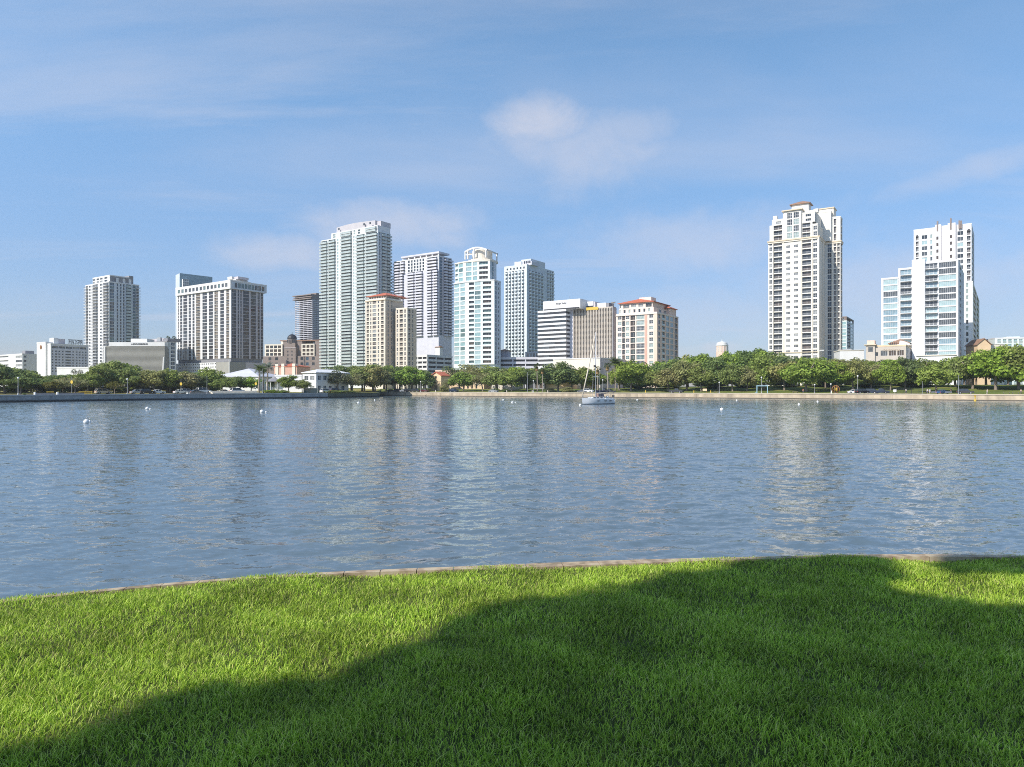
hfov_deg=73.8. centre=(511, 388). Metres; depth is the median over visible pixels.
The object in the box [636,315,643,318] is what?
window
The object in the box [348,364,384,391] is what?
shade tree
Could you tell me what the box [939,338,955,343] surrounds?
window
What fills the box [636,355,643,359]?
window
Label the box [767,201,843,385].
ivory tower
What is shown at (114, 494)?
water
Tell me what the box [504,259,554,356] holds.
residential tower
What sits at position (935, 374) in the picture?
shade tree
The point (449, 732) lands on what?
lawn
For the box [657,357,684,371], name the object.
shade tree
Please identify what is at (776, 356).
shade tree
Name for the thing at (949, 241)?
white tower
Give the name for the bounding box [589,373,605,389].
shade tree
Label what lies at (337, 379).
shade tree
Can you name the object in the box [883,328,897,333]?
window
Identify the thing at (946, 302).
window
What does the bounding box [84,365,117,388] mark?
shade tree
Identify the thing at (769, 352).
shade tree
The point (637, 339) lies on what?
window
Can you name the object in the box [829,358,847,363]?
shade tree
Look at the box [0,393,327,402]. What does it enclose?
quay wall
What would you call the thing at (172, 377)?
shade tree
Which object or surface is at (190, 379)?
shade tree
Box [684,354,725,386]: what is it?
shade tree
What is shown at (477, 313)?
rounded tower
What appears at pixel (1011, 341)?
teal block
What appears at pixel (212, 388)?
shrub
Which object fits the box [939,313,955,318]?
window
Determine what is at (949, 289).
window
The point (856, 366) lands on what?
shade tree
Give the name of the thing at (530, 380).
shade tree
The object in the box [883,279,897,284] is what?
window
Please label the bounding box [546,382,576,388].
peach hall
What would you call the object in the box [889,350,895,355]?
window
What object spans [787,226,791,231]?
window
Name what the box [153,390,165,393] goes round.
parked car
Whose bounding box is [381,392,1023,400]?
beach seawall
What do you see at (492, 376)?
shade tree
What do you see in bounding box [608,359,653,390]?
shade tree
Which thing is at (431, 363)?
parking garage
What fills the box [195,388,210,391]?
parked car
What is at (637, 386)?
shrub
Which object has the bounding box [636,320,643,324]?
window
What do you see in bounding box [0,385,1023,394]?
ground
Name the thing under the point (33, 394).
quay road
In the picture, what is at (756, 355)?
shade tree
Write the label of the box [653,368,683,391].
shade tree
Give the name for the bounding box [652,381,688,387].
shrub
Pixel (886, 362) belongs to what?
shade tree
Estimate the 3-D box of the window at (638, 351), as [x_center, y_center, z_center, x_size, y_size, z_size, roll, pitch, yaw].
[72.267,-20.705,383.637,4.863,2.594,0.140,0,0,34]
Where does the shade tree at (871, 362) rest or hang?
on the ground at (1002, 389)
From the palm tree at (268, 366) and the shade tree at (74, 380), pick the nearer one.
the shade tree at (74, 380)
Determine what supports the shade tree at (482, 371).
on the ground at (1002, 389)
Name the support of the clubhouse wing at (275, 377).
on the ground at (1002, 389)
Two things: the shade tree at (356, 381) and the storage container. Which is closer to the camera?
the storage container
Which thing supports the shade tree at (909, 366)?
on the ground at (1002, 389)
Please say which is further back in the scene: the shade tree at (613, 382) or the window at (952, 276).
the window at (952, 276)
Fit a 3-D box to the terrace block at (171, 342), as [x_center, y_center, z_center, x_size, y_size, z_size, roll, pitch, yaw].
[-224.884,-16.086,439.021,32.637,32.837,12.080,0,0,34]
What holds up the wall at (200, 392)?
on the ground at (1002, 389)
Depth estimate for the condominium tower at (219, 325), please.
432.29 m
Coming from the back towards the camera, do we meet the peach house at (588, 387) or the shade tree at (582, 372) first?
the peach house at (588, 387)
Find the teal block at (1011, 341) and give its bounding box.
[986,337,1023,384]
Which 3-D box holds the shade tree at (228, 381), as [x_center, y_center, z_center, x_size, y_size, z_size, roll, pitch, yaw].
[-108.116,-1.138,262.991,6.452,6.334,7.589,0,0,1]
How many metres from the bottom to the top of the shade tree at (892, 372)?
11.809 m
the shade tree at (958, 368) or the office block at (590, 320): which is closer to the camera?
the shade tree at (958, 368)
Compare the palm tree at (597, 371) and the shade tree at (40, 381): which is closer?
the shade tree at (40, 381)
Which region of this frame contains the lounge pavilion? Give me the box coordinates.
[525,351,537,356]
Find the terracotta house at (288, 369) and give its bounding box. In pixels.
[273,363,309,374]
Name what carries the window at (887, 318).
in the glass condominium
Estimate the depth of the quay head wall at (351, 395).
283.14 m
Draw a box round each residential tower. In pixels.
[84,275,140,366]
[292,293,320,343]
[319,220,391,387]
[392,251,453,355]
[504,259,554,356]
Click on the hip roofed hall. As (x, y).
(244, 373)
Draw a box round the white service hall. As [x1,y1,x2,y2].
[57,367,110,390]
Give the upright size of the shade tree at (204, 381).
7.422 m
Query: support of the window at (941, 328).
in the glass condominium
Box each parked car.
[94,389,111,393]
[129,390,143,393]
[139,389,154,393]
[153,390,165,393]
[173,390,187,393]
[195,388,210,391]
[229,388,244,390]
[669,388,683,392]
[854,389,868,393]
[871,388,889,393]
[936,390,949,393]
[957,389,973,393]
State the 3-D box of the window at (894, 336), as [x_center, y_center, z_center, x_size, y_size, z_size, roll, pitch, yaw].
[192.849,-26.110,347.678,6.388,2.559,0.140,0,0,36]
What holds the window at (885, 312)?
in the glass condominium
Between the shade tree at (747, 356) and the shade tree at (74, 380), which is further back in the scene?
the shade tree at (747, 356)
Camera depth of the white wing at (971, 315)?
397.04 m
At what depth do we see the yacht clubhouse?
295.75 m
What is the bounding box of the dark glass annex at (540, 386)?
[534,381,545,388]
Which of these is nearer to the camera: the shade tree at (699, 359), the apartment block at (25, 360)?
the shade tree at (699, 359)
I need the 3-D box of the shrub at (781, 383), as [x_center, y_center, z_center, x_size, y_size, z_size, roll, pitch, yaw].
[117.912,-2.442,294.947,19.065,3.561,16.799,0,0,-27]
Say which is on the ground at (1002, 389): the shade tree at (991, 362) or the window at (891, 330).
the shade tree at (991, 362)
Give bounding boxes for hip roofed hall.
[217,369,274,390]
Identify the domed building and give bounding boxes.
[263,334,320,373]
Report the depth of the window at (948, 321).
332.73 m
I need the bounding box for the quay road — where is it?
[0,393,182,394]
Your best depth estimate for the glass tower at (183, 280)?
547.01 m
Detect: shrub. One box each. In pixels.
[0,385,29,391]
[32,388,71,391]
[64,386,114,391]
[108,385,155,391]
[151,386,200,391]
[194,386,220,390]
[263,390,283,392]
[324,390,355,392]
[440,385,449,391]
[545,388,556,391]
[562,387,574,391]
[624,383,654,388]
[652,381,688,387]
[687,380,730,386]
[733,382,768,386]
[765,379,799,386]
[807,379,845,385]
[849,379,894,385]
[886,379,934,385]
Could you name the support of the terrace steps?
on the ground at (1002, 389)
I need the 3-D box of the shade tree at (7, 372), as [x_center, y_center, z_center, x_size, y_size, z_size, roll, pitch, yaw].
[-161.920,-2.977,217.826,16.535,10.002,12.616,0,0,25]
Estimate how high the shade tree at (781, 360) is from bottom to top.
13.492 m
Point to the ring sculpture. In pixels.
(836, 389)
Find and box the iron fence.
[883,388,926,393]
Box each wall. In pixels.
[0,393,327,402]
[0,554,1023,602]
[190,392,210,393]
[328,392,380,397]
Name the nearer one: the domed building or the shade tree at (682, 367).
the shade tree at (682, 367)
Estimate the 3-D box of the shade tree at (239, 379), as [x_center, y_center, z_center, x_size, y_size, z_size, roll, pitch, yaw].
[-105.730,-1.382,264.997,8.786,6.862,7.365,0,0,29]
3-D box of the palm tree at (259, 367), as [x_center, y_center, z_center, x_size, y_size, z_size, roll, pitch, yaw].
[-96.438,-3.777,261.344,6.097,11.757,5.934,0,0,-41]
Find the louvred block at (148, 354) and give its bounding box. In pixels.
[104,339,168,389]
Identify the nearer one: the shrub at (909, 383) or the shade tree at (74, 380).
the shade tree at (74, 380)
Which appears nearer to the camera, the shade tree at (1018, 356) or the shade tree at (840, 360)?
the shade tree at (1018, 356)
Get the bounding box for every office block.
[538,299,589,368]
[570,301,616,357]
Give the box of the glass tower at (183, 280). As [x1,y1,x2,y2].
[176,273,211,363]
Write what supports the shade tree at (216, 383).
on the ground at (1002, 389)
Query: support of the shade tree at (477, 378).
on the ground at (1002, 389)
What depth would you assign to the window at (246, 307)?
432.38 m
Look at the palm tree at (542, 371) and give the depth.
306.60 m
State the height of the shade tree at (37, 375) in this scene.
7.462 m
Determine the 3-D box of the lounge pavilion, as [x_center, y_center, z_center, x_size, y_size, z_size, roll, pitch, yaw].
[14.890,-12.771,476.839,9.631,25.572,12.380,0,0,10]
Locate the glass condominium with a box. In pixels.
[881,259,963,384]
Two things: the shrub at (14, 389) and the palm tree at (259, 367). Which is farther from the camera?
the palm tree at (259, 367)
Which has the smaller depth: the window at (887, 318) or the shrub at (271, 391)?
the shrub at (271, 391)
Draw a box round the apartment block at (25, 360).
[0,351,36,385]
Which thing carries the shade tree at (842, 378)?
on the ground at (1002, 389)
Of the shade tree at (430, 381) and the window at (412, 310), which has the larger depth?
the window at (412, 310)
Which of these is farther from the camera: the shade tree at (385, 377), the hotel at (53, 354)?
the hotel at (53, 354)
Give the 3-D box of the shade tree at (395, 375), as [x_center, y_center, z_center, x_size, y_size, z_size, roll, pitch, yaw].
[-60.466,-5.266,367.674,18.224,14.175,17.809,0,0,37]
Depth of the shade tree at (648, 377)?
298.17 m
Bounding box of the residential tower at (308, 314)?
[292,293,320,343]
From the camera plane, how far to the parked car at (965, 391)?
220.87 m
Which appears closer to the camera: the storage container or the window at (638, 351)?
the storage container
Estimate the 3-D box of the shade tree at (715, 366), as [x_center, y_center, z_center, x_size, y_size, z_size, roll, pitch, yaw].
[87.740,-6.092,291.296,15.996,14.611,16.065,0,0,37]
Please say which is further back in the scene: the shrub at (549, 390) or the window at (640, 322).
the window at (640, 322)
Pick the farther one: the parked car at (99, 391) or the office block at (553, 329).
the office block at (553, 329)
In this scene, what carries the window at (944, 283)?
in the glass condominium
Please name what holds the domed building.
on the ground at (1002, 389)
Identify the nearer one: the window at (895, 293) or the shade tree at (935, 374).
the shade tree at (935, 374)
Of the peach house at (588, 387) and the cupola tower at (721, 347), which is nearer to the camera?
the peach house at (588, 387)
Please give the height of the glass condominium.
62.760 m
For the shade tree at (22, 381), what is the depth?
212.47 m
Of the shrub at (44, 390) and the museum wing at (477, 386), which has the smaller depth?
the shrub at (44, 390)
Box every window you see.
[110,306,135,341]
[178,289,262,373]
[388,310,412,366]
[495,351,498,363]
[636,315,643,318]
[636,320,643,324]
[636,326,643,330]
[636,332,643,336]
[636,338,643,341]
[636,343,643,347]
[636,349,643,353]
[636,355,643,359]
[769,244,831,385]
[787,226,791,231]
[881,350,887,355]
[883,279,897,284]
[883,285,897,290]
[883,291,897,296]
[883,297,897,302]
[883,303,897,308]
[883,310,897,314]
[883,316,897,321]
[883,322,897,327]
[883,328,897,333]
[883,334,897,339]
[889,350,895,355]
[897,350,903,355]
[939,261,955,267]
[939,268,955,273]
[939,274,955,280]
[939,280,955,286]
[939,287,955,292]
[939,293,955,299]
[939,300,955,305]
[939,306,955,311]
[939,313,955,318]
[939,319,955,324]
[939,325,955,330]
[939,332,955,337]
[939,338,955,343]
[939,345,955,349]
[939,351,955,354]
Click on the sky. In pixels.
(631, 150)
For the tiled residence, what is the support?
on the ground at (1002, 389)
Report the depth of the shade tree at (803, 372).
259.94 m
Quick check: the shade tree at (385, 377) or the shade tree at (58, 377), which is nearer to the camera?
the shade tree at (58, 377)
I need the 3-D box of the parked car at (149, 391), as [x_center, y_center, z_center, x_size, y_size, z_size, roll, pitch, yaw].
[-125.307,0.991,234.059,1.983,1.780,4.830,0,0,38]
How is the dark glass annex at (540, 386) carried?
on the ground at (1002, 389)
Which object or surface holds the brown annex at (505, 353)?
on the ground at (1002, 389)
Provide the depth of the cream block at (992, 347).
390.68 m
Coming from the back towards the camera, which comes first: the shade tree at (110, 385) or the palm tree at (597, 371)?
the palm tree at (597, 371)
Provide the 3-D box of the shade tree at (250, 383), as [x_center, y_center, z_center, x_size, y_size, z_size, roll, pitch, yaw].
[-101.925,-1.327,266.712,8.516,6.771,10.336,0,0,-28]
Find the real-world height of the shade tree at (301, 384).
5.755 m
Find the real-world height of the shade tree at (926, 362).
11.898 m
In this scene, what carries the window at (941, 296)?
in the glass condominium
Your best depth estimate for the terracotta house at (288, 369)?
386.91 m
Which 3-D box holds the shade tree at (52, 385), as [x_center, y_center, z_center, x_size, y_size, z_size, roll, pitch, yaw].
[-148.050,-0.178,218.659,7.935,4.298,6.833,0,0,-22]
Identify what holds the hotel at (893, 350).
on the ground at (1002, 389)
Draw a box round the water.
[0,396,1023,598]
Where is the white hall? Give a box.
[819,349,863,361]
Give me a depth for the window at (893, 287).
347.59 m
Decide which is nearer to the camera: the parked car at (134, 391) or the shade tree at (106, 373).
the parked car at (134, 391)
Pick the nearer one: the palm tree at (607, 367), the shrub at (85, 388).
the shrub at (85, 388)
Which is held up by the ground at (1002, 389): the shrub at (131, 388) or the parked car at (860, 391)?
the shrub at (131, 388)
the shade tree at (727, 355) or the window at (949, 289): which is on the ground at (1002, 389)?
the shade tree at (727, 355)
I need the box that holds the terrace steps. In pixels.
[209,391,259,393]
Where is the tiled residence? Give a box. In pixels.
[616,297,678,387]
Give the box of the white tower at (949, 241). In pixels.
[914,218,973,282]
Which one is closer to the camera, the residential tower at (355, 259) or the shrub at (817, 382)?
the shrub at (817, 382)
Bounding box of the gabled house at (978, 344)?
[964,338,991,384]
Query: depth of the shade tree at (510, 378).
326.33 m
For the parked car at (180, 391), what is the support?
on the quay road
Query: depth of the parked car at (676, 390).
276.78 m
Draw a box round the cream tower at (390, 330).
[365,293,416,388]
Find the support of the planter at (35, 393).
on the quay pavement
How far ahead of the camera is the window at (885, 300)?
347.59 m
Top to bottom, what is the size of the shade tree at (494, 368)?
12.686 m
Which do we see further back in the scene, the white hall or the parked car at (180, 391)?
the white hall
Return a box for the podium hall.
[553,357,625,388]
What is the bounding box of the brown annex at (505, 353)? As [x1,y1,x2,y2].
[501,349,511,356]
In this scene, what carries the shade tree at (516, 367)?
on the ground at (1002, 389)
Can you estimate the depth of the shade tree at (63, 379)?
232.72 m
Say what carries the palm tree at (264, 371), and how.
on the ground at (1002, 389)
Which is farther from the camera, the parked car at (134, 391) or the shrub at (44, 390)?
the shrub at (44, 390)
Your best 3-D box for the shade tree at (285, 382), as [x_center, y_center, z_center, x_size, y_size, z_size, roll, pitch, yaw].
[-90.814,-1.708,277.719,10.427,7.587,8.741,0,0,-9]
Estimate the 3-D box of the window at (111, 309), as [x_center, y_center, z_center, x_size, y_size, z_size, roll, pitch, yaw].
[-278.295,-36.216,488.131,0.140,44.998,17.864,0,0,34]
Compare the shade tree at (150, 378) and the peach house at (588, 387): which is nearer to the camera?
the shade tree at (150, 378)
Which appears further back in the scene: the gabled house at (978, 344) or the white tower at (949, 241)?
the white tower at (949, 241)
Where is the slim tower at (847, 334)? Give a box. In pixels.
[842,316,853,349]
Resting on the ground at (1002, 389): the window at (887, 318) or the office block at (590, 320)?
the office block at (590, 320)
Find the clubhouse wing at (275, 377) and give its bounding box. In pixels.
[265,374,302,391]
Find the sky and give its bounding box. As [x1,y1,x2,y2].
[0,0,1023,386]
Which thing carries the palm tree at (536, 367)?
on the ground at (1002, 389)
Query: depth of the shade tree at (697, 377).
285.21 m
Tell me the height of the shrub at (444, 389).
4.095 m
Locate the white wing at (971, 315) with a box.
[964,281,978,383]
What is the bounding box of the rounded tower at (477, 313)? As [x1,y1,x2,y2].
[454,247,500,369]
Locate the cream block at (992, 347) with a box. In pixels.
[991,344,1003,384]
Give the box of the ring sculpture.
[832,385,839,392]
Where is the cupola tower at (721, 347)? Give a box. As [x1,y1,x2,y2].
[716,341,727,356]
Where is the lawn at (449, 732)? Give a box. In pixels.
[0,558,1023,766]
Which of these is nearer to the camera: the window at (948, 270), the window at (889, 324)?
the window at (948, 270)
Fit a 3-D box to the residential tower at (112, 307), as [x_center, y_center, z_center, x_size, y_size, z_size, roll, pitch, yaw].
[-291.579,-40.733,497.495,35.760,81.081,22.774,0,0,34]
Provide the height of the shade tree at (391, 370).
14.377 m
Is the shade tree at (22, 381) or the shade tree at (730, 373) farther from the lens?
the shade tree at (730, 373)
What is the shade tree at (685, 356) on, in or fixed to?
on the ground at (1002, 389)
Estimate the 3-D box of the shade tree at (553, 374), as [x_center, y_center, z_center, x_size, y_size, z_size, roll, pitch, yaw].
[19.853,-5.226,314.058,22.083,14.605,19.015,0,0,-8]
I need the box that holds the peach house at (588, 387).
[583,384,598,388]
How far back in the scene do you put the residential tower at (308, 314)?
706.99 m
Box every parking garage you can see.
[417,355,452,387]
[501,357,537,387]
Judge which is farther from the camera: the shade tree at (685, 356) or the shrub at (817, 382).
the shade tree at (685, 356)
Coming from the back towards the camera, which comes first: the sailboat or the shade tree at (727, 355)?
the shade tree at (727, 355)
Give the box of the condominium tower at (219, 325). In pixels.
[175,276,266,374]
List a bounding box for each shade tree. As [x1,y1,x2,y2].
[0,363,34,393]
[0,376,36,393]
[28,372,49,392]
[30,378,52,392]
[37,381,63,392]
[44,375,66,379]
[53,377,79,392]
[59,377,92,392]
[67,373,105,392]
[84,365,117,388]
[96,360,139,391]
[104,381,123,393]
[112,367,143,392]
[122,363,142,371]
[134,370,170,389]
[149,368,187,392]
[174,371,201,388]
[185,375,209,388]
[195,367,225,389]
[208,378,226,388]
[221,377,237,388]
[233,376,248,387]
[241,376,261,390]
[276,375,299,390]
[292,379,311,392]
[323,365,353,380]
[326,369,351,388]
[342,372,363,390]
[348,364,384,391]
[363,365,391,391]
[372,363,390,390]
[381,366,397,390]
[388,366,410,388]
[394,365,428,388]
[416,370,435,389]
[439,366,465,376]
[441,379,452,391]
[447,371,474,391]
[449,364,482,377]
[471,372,493,390]
[477,365,499,374]
[480,370,504,388]
[483,366,506,388]
[496,370,526,391]
[508,366,528,371]
[519,369,540,390]
[530,361,579,391]
[564,366,600,388]
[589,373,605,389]
[592,375,609,386]
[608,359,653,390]
[608,371,627,389]
[641,370,666,390]
[649,363,660,387]
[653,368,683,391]
[654,359,673,387]
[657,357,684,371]
[671,360,702,390]
[675,353,710,386]
[678,354,690,386]
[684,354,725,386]
[687,366,715,390]
[701,357,730,389]
[717,363,748,390]
[719,350,743,386]
[726,350,753,367]
[732,365,760,390]
[734,347,775,380]
[747,350,769,366]
[747,355,781,389]
[766,360,795,389]
[767,352,788,385]
[774,355,806,385]
[776,356,837,391]
[827,361,853,387]
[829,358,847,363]
[835,357,875,389]
[857,359,875,378]
[865,362,883,388]
[871,360,906,389]
[875,359,895,384]
[891,356,923,388]
[911,358,941,386]
[914,363,963,392]
[938,356,967,386]
[948,353,991,388]
[961,346,1023,389]
[996,344,1023,388]
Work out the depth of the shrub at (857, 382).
275.43 m
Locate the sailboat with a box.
[582,332,614,403]
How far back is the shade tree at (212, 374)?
271.07 m
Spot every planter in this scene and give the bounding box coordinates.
[34,392,54,394]
[56,392,83,394]
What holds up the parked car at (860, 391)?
on the road
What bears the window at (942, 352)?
in the glass condominium
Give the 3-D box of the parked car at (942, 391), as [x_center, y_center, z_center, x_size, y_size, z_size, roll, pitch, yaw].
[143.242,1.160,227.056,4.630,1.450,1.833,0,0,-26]
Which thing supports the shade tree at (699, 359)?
on the ground at (1002, 389)
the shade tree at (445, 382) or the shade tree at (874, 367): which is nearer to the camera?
the shade tree at (874, 367)
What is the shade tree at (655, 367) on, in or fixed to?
on the ground at (1002, 389)
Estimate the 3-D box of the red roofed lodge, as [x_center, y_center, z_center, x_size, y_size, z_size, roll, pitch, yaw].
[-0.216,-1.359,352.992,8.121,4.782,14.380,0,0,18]
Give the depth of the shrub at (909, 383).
267.34 m
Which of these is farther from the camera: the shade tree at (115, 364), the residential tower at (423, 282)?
the residential tower at (423, 282)
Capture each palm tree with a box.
[254,363,267,391]
[257,368,268,392]
[263,362,274,389]
[534,363,539,391]
[539,368,545,391]
[593,366,600,389]
[603,363,610,388]
[609,357,620,390]
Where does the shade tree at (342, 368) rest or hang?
on the ground at (1002, 389)
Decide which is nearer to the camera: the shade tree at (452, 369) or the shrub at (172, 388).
the shrub at (172, 388)
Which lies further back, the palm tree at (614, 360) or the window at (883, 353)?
the window at (883, 353)
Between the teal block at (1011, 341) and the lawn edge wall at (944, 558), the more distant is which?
the teal block at (1011, 341)
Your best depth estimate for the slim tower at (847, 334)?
525.62 m
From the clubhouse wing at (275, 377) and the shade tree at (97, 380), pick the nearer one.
the shade tree at (97, 380)
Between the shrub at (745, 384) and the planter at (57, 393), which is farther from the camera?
the shrub at (745, 384)
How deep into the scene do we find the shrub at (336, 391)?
283.48 m
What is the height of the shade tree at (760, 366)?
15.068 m
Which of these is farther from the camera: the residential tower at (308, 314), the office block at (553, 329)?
the residential tower at (308, 314)
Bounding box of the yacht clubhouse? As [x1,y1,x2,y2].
[301,369,349,392]
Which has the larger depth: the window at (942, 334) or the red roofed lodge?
the red roofed lodge
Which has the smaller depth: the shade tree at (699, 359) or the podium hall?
the shade tree at (699, 359)
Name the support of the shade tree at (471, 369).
on the ground at (1002, 389)
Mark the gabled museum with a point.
(440, 377)
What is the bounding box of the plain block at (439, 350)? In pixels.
[435,346,443,354]
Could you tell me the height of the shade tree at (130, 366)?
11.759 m
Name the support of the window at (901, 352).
in the hotel at (893, 350)
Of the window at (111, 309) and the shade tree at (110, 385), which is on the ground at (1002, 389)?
the shade tree at (110, 385)
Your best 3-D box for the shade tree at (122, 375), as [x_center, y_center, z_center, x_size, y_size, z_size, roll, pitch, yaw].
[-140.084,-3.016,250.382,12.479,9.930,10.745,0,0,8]
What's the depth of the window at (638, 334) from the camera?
384.00 m
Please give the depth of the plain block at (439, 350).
525.72 m
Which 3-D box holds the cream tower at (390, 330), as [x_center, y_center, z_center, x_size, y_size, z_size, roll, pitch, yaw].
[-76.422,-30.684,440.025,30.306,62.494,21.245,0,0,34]
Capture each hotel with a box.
[37,338,88,376]
[864,339,911,384]
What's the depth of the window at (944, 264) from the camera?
332.73 m
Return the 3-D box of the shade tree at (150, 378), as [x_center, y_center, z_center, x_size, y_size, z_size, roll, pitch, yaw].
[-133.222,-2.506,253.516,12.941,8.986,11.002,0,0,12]
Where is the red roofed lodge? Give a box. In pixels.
[500,384,522,389]
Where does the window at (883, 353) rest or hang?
in the hotel at (893, 350)
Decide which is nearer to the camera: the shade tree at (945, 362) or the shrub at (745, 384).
the shade tree at (945, 362)
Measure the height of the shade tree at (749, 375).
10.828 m
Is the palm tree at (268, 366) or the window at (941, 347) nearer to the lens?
the palm tree at (268, 366)
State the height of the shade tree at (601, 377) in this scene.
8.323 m
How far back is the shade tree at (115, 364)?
258.78 m
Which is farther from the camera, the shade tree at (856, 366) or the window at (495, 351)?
the window at (495, 351)
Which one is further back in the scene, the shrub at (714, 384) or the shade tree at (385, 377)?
the shade tree at (385, 377)
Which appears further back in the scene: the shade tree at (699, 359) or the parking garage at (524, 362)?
the parking garage at (524, 362)
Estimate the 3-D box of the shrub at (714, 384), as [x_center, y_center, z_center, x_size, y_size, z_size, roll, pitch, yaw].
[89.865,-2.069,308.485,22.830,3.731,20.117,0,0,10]
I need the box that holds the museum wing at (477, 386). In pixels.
[450,383,491,388]
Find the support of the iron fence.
on the ground at (1002, 389)
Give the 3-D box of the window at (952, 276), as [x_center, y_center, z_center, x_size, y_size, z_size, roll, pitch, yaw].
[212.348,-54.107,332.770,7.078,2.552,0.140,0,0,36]
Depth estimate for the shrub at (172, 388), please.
272.66 m
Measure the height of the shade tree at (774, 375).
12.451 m
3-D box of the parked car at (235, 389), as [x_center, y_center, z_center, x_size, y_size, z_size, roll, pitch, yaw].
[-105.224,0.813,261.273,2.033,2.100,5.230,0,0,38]
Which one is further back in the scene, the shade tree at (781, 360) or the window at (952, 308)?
the window at (952, 308)
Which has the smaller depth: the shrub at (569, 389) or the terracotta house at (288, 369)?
the shrub at (569, 389)
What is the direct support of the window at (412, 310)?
in the cream tower at (390, 330)
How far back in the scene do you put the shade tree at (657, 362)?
343.87 m
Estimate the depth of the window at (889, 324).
347.59 m
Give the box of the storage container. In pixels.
[303,388,318,392]
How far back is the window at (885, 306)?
347.59 m
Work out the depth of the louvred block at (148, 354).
330.00 m
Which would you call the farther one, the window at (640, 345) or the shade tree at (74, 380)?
the window at (640, 345)
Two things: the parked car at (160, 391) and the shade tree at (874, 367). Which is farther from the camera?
the shade tree at (874, 367)
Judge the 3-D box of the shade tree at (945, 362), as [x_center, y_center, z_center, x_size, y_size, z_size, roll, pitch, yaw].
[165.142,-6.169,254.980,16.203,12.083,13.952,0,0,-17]
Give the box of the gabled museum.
[431,372,449,390]
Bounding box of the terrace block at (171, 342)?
[153,337,180,385]
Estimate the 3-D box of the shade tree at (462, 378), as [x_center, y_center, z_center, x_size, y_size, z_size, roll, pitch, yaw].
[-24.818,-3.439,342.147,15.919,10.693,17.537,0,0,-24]
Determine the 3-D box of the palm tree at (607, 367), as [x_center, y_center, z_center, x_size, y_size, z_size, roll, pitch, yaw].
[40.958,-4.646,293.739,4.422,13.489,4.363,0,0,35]
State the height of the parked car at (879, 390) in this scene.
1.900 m
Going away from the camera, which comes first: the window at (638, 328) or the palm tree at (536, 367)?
the palm tree at (536, 367)
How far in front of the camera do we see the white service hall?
301.73 m
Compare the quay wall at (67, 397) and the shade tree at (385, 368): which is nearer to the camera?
the quay wall at (67, 397)

